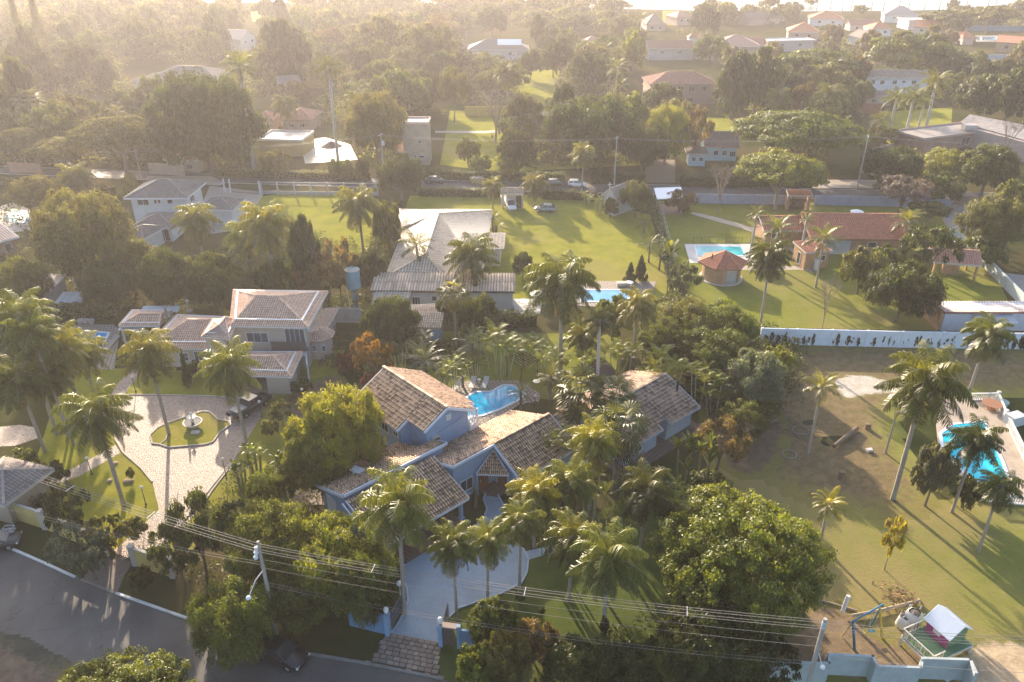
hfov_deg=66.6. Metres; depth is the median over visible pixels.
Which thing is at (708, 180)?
hedge
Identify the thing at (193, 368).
shrub
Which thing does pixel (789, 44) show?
house
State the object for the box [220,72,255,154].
broadleaf tree
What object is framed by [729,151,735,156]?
window
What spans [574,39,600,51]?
broadleaf tree
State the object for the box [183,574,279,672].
broadleaf tree
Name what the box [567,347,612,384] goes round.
palm clump
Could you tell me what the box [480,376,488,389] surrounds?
sun lounger
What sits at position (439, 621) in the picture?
globe lamp
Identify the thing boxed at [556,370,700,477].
guest house
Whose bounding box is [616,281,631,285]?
daybed
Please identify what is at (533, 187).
palm tree
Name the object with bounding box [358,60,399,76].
broadleaf tree
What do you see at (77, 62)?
broadleaf tree
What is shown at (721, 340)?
broadleaf tree
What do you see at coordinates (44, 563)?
kerb
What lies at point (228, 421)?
kerb
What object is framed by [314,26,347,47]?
broadleaf tree
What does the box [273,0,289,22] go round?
broadleaf tree
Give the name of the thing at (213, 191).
driveway
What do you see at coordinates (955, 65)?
broadleaf tree
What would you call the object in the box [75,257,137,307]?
broadleaf tree
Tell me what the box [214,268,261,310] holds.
broadleaf tree
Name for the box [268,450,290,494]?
banana plant
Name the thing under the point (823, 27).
broadleaf tree
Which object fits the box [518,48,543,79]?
broadleaf tree
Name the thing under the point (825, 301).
bare tree
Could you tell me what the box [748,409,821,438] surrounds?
brush pile
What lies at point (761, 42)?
house
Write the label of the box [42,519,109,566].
broadleaf tree
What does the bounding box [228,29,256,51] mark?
house
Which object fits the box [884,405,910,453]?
timber pole
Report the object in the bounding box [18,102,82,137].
broadleaf tree
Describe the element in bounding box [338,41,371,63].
broadleaf tree
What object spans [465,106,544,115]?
boundary wall
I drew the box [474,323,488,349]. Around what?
palm clump
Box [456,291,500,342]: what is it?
broadleaf tree
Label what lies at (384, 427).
window
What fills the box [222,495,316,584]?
broadleaf tree
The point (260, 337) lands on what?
window
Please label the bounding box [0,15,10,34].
broadleaf tree
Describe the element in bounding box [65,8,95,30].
broadleaf tree
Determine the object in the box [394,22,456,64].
broadleaf tree
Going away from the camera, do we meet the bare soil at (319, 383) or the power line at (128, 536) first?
the power line at (128, 536)
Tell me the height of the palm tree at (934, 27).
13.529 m
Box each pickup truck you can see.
[226,391,272,418]
[504,198,516,209]
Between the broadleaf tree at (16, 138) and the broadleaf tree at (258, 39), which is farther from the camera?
the broadleaf tree at (258, 39)
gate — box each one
[116,553,130,561]
[222,179,260,194]
[348,595,483,649]
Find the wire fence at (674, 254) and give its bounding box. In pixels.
[658,199,676,261]
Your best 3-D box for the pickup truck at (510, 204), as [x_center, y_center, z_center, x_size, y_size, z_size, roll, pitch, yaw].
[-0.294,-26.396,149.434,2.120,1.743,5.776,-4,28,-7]
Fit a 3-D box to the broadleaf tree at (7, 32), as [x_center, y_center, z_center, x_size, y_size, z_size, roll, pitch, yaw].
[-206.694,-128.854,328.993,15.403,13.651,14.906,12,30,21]
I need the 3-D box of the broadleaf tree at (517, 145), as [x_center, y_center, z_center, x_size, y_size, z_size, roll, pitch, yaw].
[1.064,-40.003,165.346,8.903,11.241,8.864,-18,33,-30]
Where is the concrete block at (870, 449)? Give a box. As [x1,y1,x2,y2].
[865,447,872,452]
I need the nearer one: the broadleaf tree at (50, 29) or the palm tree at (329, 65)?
the palm tree at (329, 65)
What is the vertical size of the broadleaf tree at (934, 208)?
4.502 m
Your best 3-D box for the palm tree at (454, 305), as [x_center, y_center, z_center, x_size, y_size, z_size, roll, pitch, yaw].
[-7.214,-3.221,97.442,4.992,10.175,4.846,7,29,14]
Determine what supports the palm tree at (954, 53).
on the ground at (330, 634)
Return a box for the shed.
[27,274,67,306]
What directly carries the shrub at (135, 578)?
on the ground at (330, 634)
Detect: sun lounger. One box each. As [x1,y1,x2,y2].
[452,380,461,390]
[468,376,475,389]
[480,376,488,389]
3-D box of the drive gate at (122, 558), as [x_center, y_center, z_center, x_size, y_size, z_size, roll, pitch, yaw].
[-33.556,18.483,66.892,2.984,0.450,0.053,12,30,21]
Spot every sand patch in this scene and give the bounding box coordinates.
[830,373,902,400]
[949,636,1023,681]
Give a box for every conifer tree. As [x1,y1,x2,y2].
[180,348,191,387]
[622,262,635,281]
[634,255,648,281]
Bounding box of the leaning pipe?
[841,594,849,612]
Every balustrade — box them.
[972,391,1009,417]
[983,494,1023,504]
[1006,418,1023,459]
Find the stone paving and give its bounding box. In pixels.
[364,633,443,679]
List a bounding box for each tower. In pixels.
[344,266,360,307]
[389,116,431,164]
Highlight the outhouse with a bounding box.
[410,304,443,344]
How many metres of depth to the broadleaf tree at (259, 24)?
346.43 m
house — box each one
[0,223,19,259]
[118,289,339,393]
[123,178,245,250]
[131,72,159,87]
[150,65,230,79]
[163,154,203,172]
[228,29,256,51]
[262,111,280,131]
[275,75,300,94]
[280,107,322,129]
[315,365,581,566]
[387,208,505,272]
[467,39,528,59]
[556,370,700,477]
[582,35,595,43]
[640,14,666,30]
[642,71,717,103]
[644,33,697,59]
[664,10,692,25]
[684,131,739,165]
[719,34,760,56]
[738,11,781,25]
[748,37,765,48]
[753,209,909,269]
[765,37,815,51]
[786,22,819,41]
[807,10,844,26]
[844,19,874,30]
[847,29,886,44]
[859,143,893,175]
[862,90,891,105]
[863,21,892,36]
[863,69,929,96]
[880,6,918,22]
[893,114,1023,161]
[897,17,924,29]
[913,19,944,35]
[958,30,975,44]
[994,34,1023,52]
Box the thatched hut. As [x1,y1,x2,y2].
[588,358,615,377]
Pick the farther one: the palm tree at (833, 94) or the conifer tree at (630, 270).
the palm tree at (833, 94)
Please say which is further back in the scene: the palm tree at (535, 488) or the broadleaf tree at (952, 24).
the broadleaf tree at (952, 24)
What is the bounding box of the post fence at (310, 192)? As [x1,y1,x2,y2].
[259,181,378,195]
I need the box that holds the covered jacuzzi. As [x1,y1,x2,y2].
[998,399,1009,407]
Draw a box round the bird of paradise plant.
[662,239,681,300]
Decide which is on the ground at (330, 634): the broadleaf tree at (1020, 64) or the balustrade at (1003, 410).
the broadleaf tree at (1020, 64)
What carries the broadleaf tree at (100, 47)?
on the ground at (330, 634)
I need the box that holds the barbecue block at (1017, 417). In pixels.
[1002,410,1023,426]
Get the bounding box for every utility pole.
[133,149,141,178]
[246,540,278,634]
[378,133,384,163]
[613,136,618,184]
[806,617,827,681]
[856,134,869,188]
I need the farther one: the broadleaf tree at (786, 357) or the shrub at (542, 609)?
the broadleaf tree at (786, 357)
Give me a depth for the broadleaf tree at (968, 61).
264.15 m
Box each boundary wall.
[7,162,42,172]
[147,163,185,175]
[326,307,360,322]
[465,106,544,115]
[692,54,714,60]
[695,193,786,204]
[759,327,1023,349]
[814,195,951,206]
[948,225,1023,301]
[952,196,981,203]
[966,25,1023,31]
[980,54,1007,61]
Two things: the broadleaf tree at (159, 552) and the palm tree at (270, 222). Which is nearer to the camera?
the broadleaf tree at (159, 552)
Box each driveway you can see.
[77,556,131,591]
[114,395,264,558]
[146,176,222,185]
[203,186,262,233]
[393,495,527,642]
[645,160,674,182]
[813,180,876,188]
[943,204,1023,291]
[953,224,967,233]
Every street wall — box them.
[12,502,109,555]
[126,543,176,578]
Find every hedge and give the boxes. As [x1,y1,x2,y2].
[0,176,117,195]
[43,300,120,322]
[212,166,370,180]
[418,186,499,197]
[428,168,565,181]
[499,308,537,329]
[542,188,597,200]
[589,170,645,184]
[650,197,676,289]
[679,173,811,188]
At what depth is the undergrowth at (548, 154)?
226.95 m
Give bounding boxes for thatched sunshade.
[320,141,342,155]
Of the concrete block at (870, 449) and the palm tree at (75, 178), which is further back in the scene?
the palm tree at (75, 178)
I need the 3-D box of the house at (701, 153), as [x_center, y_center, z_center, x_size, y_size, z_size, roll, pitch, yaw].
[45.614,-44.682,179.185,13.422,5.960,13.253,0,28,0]
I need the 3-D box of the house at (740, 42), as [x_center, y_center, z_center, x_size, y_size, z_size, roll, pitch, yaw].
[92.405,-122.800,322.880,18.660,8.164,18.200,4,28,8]
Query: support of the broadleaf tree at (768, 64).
on the ground at (330, 634)
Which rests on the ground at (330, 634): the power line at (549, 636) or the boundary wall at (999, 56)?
the boundary wall at (999, 56)
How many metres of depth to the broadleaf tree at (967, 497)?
71.41 m
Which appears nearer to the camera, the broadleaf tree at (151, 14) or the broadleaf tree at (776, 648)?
the broadleaf tree at (776, 648)
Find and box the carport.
[653,187,683,214]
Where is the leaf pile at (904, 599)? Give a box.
[872,580,921,613]
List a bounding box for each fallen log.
[832,426,858,447]
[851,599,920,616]
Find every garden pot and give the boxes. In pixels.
[77,318,82,324]
[82,318,88,324]
[87,318,94,324]
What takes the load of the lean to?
on the ground at (330, 634)
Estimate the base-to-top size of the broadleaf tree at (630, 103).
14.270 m
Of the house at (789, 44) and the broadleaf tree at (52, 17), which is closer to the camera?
the house at (789, 44)
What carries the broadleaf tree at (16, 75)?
on the ground at (330, 634)
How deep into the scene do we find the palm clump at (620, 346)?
92.79 m
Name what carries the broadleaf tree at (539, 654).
on the lawn at (542, 575)
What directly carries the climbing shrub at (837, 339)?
attached to the boundary wall at (823, 337)
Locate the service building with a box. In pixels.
[370,272,514,310]
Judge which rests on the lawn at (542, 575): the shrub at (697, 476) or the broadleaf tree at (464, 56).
the shrub at (697, 476)
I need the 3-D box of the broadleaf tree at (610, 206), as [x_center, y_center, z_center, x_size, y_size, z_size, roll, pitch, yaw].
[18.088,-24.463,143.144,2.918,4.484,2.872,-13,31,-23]
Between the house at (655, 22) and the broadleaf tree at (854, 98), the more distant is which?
the house at (655, 22)
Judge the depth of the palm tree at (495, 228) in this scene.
134.11 m
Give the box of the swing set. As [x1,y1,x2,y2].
[841,603,883,650]
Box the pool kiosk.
[698,250,747,285]
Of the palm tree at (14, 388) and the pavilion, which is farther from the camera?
the pavilion
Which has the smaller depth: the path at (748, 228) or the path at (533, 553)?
the path at (533, 553)
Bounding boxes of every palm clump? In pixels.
[380,335,416,368]
[404,324,434,360]
[419,361,455,384]
[434,350,469,389]
[460,354,490,380]
[468,317,529,380]
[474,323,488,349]
[509,331,551,369]
[534,342,573,381]
[538,421,581,465]
[538,503,564,557]
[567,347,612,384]
[580,460,618,522]
[581,189,594,206]
[592,193,603,212]
[595,337,639,375]
[597,492,645,539]
[615,450,648,501]
[628,332,660,369]
[634,365,675,378]
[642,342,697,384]
[659,474,693,526]
[681,358,728,409]
[695,372,743,417]
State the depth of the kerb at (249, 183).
163.40 m
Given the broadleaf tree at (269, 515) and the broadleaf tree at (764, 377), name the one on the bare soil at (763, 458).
the broadleaf tree at (764, 377)
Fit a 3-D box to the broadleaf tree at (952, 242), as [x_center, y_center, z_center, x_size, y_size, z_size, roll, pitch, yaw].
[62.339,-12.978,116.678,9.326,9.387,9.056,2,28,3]
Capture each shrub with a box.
[6,447,41,462]
[32,459,70,485]
[119,515,149,540]
[125,467,134,478]
[127,563,153,593]
[188,359,201,376]
[260,420,278,435]
[290,377,313,394]
[335,352,357,372]
[360,372,376,388]
[435,295,458,324]
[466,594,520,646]
[515,591,524,601]
[540,607,545,613]
[599,615,609,634]
[658,248,669,260]
[660,498,685,519]
[687,468,733,496]
[746,256,765,270]
[835,333,840,345]
[1018,335,1023,349]
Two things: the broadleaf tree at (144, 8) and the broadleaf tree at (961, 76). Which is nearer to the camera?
the broadleaf tree at (961, 76)
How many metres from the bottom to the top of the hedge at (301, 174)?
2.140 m
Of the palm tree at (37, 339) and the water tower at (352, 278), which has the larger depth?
the water tower at (352, 278)
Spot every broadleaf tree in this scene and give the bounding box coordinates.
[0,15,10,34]
[0,19,30,41]
[0,44,35,68]
[0,54,45,115]
[0,76,14,118]
[0,109,42,132]
[0,127,52,162]
[0,254,54,304]
[3,173,62,209]
[14,24,35,58]
[15,136,92,165]
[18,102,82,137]
[20,12,49,42]
[23,24,39,47]
[25,9,59,24]
[25,46,59,92]
[27,186,138,282]
[40,39,68,63]
[41,479,90,539]
[42,95,89,133]
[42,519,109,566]
[44,20,59,36]
[49,58,79,86]
[54,645,196,681]
[56,18,74,42]
[61,35,79,52]
[62,114,158,174]
[63,12,87,38]
[63,40,99,83]
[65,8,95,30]
[65,536,108,579]
[73,95,101,120]
[74,31,114,48]
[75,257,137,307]
[76,28,104,50]
[79,42,113,58]
[80,512,128,559]
[86,102,142,118]
[90,55,120,90]
[96,235,158,295]
[102,88,150,114]
[106,26,125,49]
[114,13,150,38]
[121,172,138,193]
[122,139,157,156]
[125,20,150,40]
[126,7,136,14]
[135,74,163,97]
[135,243,193,312]
[138,3,159,16]
[138,65,272,175]
[139,8,163,30]
[146,522,204,585]
[151,29,185,58]
[157,70,187,92]
[157,486,231,575]
[173,251,241,312]
[174,24,202,46]
[183,8,207,27]
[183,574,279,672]
[187,28,225,62]
[197,498,261,551]
[199,10,219,37]
[208,3,221,19]
[208,18,231,56]
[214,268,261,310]
[217,5,240,29]
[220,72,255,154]
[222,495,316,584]
[243,539,347,634]
[244,465,296,504]
[245,51,276,88]
[251,258,296,289]
[255,29,263,46]
[256,14,276,31]
[256,16,313,85]
[258,149,291,171]
[267,398,291,425]
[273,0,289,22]
[275,507,398,613]
[277,79,313,106]
[280,381,386,477]
[280,414,356,495]
[286,212,320,289]
[290,262,345,308]
[292,8,314,31]
[304,30,322,56]
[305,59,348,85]
[311,236,359,302]
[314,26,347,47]
[314,42,342,62]
[318,16,339,38]
[327,158,341,175]
[327,548,387,629]
[328,7,342,25]
[337,69,354,88]
[337,78,369,101]
[338,23,361,33]
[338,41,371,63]
[339,158,355,180]
[340,70,369,93]
[342,14,360,32]
[343,89,408,164]
[346,12,413,51]
[349,331,394,372]
[350,46,373,70]
[354,159,369,179]
[357,249,386,294]
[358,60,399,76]
[358,294,422,355]
[360,68,436,109]
[369,58,392,80]
[370,39,395,61]
[371,199,400,255]
[374,152,427,200]
[391,58,412,70]
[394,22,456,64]
[396,68,445,112]
[404,10,425,23]
[412,21,422,26]
[422,51,458,78]
[424,11,451,23]
[425,16,452,34]
[426,49,455,66]
[437,64,470,121]
[439,66,464,95]
[450,48,476,70]
[451,22,460,34]
[454,136,481,164]
[455,639,496,681]
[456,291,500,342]
[468,53,505,70]
[468,154,491,170]
[474,6,508,36]
[474,51,492,67]
[474,65,493,88]
[475,67,513,93]
[475,628,534,681]
[488,60,530,90]
[495,126,536,172]
[496,113,549,141]
[497,156,519,177]
[503,90,543,123]
[510,616,560,665]
[512,251,532,279]
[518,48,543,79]
[529,12,545,48]
[538,25,561,44]
[538,95,638,170]
[539,631,600,681]
[541,36,573,74]
[541,40,566,76]
[543,95,583,111]
[545,23,569,30]
[548,82,577,112]
[554,27,578,48]
[554,76,597,97]
[562,67,572,80]
[566,50,607,94]
[570,42,612,67]
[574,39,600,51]
[583,639,663,681]
[593,293,632,340]
[595,32,618,49]
[602,90,651,128]
[602,197,618,218]
[608,15,633,37]
[613,45,631,70]
[617,120,671,173]
[619,26,647,45]
[619,180,652,217]
[620,29,647,74]
[636,314,693,366]
[642,81,684,108]
[644,481,839,646]
[644,607,725,681]
[645,103,693,164]
[654,98,696,137]
[655,294,718,344]
[664,189,698,212]
[664,577,780,681]
[665,261,703,297]
[671,324,755,381]
[677,104,715,149]
[689,2,722,35]
[692,34,728,64]
[693,414,754,470]
[703,297,760,345]
[712,48,761,119]
[717,398,770,440]
[719,347,787,401]
[729,109,874,154]
[733,148,830,209]
[747,636,802,681]
[749,42,781,114]
[756,40,786,59]
[757,68,781,110]
[760,53,820,93]
[765,345,793,373]
[772,48,871,70]
[780,69,810,103]
[791,107,827,150]
[792,56,809,75]
[792,81,818,109]
[795,61,855,100]
[799,98,841,115]
[819,23,836,30]
[820,42,839,50]
[823,24,844,43]
[835,87,862,115]
[839,245,889,293]
[841,53,872,84]
[850,77,875,97]
[855,27,884,53]
[855,145,925,185]
[862,30,955,69]
[863,259,948,322]
[866,124,899,145]
[870,242,906,270]
[872,174,935,212]
[897,222,965,272]
[907,200,953,225]
[910,441,962,505]
[918,9,975,33]
[918,146,966,178]
[918,171,967,200]
[921,30,936,45]
[922,50,976,81]
[939,58,963,81]
[942,28,960,45]
[945,18,964,30]
[946,71,968,95]
[948,473,985,510]
[952,190,1023,243]
[955,73,1013,115]
[957,142,1021,196]
[958,5,1023,35]
[959,61,998,85]
[962,234,1009,264]
[963,75,984,84]
[966,49,992,64]
[983,67,1023,120]
[990,57,1016,76]
[995,177,1023,210]
[1007,50,1023,61]
[1009,39,1023,54]
[1016,57,1023,67]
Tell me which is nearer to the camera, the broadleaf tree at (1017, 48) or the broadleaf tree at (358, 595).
the broadleaf tree at (358, 595)
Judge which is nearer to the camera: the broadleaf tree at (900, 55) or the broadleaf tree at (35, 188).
the broadleaf tree at (35, 188)
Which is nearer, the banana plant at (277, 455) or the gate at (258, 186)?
the banana plant at (277, 455)
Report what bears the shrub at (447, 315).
on the ground at (330, 634)
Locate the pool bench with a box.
[98,334,119,358]
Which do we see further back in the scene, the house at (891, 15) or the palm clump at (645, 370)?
the house at (891, 15)
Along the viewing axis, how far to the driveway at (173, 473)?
80.60 m
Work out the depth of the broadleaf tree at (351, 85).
224.78 m
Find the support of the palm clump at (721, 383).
on the bare soil at (763, 458)
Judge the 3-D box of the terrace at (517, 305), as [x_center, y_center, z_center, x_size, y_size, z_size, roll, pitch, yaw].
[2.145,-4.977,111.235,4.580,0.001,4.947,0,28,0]
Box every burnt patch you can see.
[801,419,816,425]
[818,434,848,446]
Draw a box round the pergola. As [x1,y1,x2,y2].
[505,350,538,383]
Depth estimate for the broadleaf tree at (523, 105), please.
191.68 m
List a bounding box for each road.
[0,166,1007,202]
[0,548,452,681]
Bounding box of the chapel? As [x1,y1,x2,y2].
[601,179,633,215]
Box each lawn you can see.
[38,350,344,552]
[151,412,228,445]
[250,11,263,21]
[257,194,379,259]
[385,331,619,399]
[393,195,668,303]
[438,490,770,681]
[440,107,649,171]
[501,70,559,104]
[657,201,1008,330]
[662,11,673,24]
[693,118,748,130]
[697,439,1023,681]
[880,107,951,144]
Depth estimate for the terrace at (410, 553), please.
68.73 m
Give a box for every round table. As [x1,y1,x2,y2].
[518,299,528,306]
[982,398,1002,410]
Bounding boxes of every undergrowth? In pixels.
[0,3,1023,169]
[0,196,403,313]
[26,325,795,681]
[631,288,809,427]
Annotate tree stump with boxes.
[809,490,816,496]
[837,470,845,480]
[864,423,870,430]
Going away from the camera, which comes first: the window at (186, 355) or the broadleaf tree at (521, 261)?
the window at (186, 355)
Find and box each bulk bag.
[895,610,912,630]
[904,604,924,631]
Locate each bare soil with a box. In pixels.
[0,632,99,681]
[281,374,348,423]
[697,394,790,479]
[755,344,1023,519]
[772,600,952,681]
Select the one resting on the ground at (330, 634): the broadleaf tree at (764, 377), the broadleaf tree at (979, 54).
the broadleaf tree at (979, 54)
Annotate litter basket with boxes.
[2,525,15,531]
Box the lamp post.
[396,580,401,606]
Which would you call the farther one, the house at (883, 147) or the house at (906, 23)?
the house at (906, 23)
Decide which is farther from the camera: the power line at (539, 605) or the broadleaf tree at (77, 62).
the broadleaf tree at (77, 62)
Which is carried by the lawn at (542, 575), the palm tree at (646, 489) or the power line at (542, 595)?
the palm tree at (646, 489)
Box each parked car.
[0,527,22,550]
[251,632,309,672]
[425,175,444,183]
[534,203,556,212]
[547,178,565,186]
[568,179,585,187]
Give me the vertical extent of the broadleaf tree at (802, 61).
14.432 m
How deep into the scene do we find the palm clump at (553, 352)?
91.67 m
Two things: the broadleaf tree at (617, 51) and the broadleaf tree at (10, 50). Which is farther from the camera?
the broadleaf tree at (617, 51)
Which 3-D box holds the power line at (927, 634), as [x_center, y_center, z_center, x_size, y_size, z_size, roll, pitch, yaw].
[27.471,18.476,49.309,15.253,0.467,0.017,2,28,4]
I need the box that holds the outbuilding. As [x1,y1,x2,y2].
[923,301,1023,330]
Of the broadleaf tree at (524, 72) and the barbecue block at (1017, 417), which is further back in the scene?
the broadleaf tree at (524, 72)
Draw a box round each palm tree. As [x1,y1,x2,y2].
[0,287,61,435]
[0,307,74,444]
[0,350,60,452]
[8,86,47,115]
[24,320,96,427]
[26,355,78,435]
[49,377,143,506]
[55,162,96,196]
[62,330,114,395]
[103,102,127,116]
[115,328,180,433]
[169,202,223,253]
[193,335,261,453]
[218,48,258,169]
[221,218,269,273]
[235,201,294,287]
[269,93,300,129]
[306,37,315,50]
[311,52,346,161]
[332,183,380,254]
[340,88,371,149]
[351,461,440,614]
[388,46,416,67]
[395,227,433,261]
[400,337,445,379]
[403,67,421,113]
[425,517,479,619]
[435,277,472,349]
[442,232,499,286]
[444,26,456,38]
[452,324,491,375]
[466,515,514,598]
[481,175,504,208]
[487,210,501,230]
[489,219,508,235]
[492,498,546,591]
[493,62,523,102]
[505,464,570,548]
[521,171,552,206]
[522,249,600,375]
[536,506,604,600]
[537,361,563,400]
[543,453,602,523]
[551,361,605,425]
[563,318,604,366]
[564,516,649,635]
[566,412,624,510]
[567,141,597,190]
[581,305,615,374]
[588,374,637,425]
[589,400,653,491]
[596,40,614,65]
[605,56,630,93]
[605,57,617,84]
[610,76,629,94]
[611,457,677,551]
[616,285,662,370]
[633,11,650,28]
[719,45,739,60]
[744,236,794,326]
[747,205,767,259]
[760,212,800,249]
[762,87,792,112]
[799,211,814,240]
[801,222,845,287]
[803,367,843,454]
[810,82,848,109]
[811,485,848,544]
[820,35,834,47]
[868,109,893,128]
[873,339,978,499]
[880,85,911,126]
[890,207,926,232]
[896,83,933,127]
[913,92,938,126]
[916,67,957,125]
[926,23,941,34]
[942,413,1008,512]
[946,49,964,60]
[960,310,1018,389]
[970,462,1023,552]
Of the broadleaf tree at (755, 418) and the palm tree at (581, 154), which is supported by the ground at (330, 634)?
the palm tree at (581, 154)
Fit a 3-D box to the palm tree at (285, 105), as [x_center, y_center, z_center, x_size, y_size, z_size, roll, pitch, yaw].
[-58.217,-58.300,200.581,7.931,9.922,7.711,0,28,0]
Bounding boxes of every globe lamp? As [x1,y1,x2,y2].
[383,606,388,614]
[437,617,442,624]
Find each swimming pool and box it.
[0,202,30,231]
[73,324,119,369]
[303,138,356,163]
[454,380,539,424]
[575,281,656,306]
[685,244,752,262]
[936,397,1023,502]
[975,36,997,41]
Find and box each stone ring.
[781,449,796,459]
[792,425,809,435]
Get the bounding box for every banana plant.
[228,459,251,495]
[239,441,268,474]
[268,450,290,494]
[668,430,700,496]
[696,431,718,484]
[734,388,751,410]
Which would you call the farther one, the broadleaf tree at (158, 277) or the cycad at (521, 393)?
the broadleaf tree at (158, 277)
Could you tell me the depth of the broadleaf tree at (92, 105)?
203.10 m
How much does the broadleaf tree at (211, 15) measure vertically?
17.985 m
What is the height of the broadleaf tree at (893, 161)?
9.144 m
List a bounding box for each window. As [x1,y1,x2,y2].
[3,242,12,251]
[137,200,149,204]
[162,229,170,240]
[178,353,189,360]
[186,164,192,168]
[193,351,203,364]
[246,332,268,342]
[284,328,305,341]
[312,345,316,351]
[321,345,326,351]
[379,421,388,433]
[412,297,420,304]
[446,413,450,420]
[460,475,472,490]
[722,150,726,155]
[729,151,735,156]
[770,233,780,243]
[796,251,800,263]
[867,242,876,247]
[961,137,970,144]
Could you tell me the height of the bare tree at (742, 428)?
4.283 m
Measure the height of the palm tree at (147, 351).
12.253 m
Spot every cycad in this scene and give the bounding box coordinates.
[457,371,466,387]
[470,485,480,507]
[506,377,534,409]
[633,212,654,233]
[639,229,663,262]
[651,244,671,269]
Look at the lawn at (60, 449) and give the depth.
79.70 m
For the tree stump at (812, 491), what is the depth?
74.26 m
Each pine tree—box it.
[7,0,24,37]
[27,0,49,46]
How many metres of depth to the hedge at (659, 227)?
134.35 m
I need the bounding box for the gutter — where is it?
[75,577,115,593]
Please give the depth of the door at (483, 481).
75.08 m
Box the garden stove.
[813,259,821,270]
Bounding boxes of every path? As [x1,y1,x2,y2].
[0,425,37,445]
[50,445,119,483]
[112,370,140,397]
[435,130,497,132]
[526,546,555,558]
[690,212,793,255]
[742,266,811,272]
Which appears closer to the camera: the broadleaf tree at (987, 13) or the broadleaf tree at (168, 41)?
the broadleaf tree at (168, 41)
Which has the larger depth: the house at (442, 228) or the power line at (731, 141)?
the power line at (731, 141)
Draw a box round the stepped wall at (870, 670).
[766,653,977,681]
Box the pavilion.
[257,129,314,156]
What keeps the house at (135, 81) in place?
on the ground at (330, 634)
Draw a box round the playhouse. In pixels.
[898,604,973,681]
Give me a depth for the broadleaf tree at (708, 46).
296.65 m
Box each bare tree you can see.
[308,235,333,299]
[477,86,522,142]
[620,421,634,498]
[708,162,736,211]
[720,412,758,449]
[818,272,842,328]
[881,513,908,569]
[1001,118,1023,146]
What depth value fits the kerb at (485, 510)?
72.58 m
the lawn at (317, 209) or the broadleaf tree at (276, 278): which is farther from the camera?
the lawn at (317, 209)
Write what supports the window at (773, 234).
in the house at (870, 231)
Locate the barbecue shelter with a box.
[927,247,982,280]
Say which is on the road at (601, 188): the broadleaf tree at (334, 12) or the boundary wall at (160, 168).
the boundary wall at (160, 168)
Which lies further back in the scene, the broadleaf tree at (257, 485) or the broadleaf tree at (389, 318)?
the broadleaf tree at (389, 318)
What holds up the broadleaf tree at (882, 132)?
on the ground at (330, 634)
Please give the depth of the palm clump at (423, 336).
95.92 m
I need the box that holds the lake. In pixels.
[207,0,1016,10]
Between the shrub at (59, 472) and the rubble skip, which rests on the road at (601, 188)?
the rubble skip
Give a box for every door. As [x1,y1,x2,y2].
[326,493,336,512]
[442,628,453,645]
[478,476,506,489]
[516,196,520,207]
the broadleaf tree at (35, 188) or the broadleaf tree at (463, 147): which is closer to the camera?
the broadleaf tree at (35, 188)
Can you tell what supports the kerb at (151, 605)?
on the ground at (330, 634)
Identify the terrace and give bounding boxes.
[282,487,324,504]
[392,512,468,562]
[479,481,505,496]
[513,299,541,313]
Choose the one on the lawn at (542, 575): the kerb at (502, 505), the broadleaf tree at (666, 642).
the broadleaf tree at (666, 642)
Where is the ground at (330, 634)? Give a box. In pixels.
[0,2,1023,660]
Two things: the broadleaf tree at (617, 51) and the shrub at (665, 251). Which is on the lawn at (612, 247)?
the shrub at (665, 251)
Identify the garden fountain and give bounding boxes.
[182,412,201,427]
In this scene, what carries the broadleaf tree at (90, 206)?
on the ground at (330, 634)
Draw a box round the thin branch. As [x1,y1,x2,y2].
[819,600,856,611]
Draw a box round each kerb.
[0,173,814,198]
[4,166,993,192]
[12,548,75,577]
[113,414,152,481]
[115,592,201,622]
[121,394,239,397]
[145,453,238,549]
[149,411,229,447]
[206,625,440,679]
[391,564,408,632]
[449,543,528,617]
[474,493,487,526]
[497,494,503,524]
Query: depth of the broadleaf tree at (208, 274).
104.66 m
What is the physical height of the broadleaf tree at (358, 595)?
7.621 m
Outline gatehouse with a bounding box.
[0,456,54,523]
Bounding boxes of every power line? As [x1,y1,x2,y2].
[0,465,255,548]
[0,507,260,564]
[1,462,256,545]
[2,460,262,544]
[2,468,253,550]
[3,505,258,561]
[137,135,373,150]
[257,551,819,628]
[258,549,823,626]
[261,546,821,622]
[261,567,819,646]
[267,545,817,619]
[267,585,811,664]
[268,560,810,636]
[271,583,810,661]
[381,135,595,140]
[617,136,867,141]
[628,137,860,141]
[632,136,855,140]
[822,655,1021,672]
[826,629,1011,645]
[827,623,1023,639]
[830,627,1023,643]
[831,621,1021,636]
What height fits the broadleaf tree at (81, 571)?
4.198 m
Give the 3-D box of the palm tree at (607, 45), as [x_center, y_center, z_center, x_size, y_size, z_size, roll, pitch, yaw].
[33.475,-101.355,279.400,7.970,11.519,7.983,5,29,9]
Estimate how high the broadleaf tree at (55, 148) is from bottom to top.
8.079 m
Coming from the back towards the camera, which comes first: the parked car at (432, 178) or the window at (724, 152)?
the window at (724, 152)
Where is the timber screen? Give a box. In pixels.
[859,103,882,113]
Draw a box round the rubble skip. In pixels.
[469,176,483,183]
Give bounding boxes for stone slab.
[190,430,200,433]
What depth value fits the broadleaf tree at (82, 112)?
193.69 m
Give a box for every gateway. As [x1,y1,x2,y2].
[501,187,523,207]
[785,189,812,209]
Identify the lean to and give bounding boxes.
[55,291,87,306]
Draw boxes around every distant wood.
[0,0,1023,32]

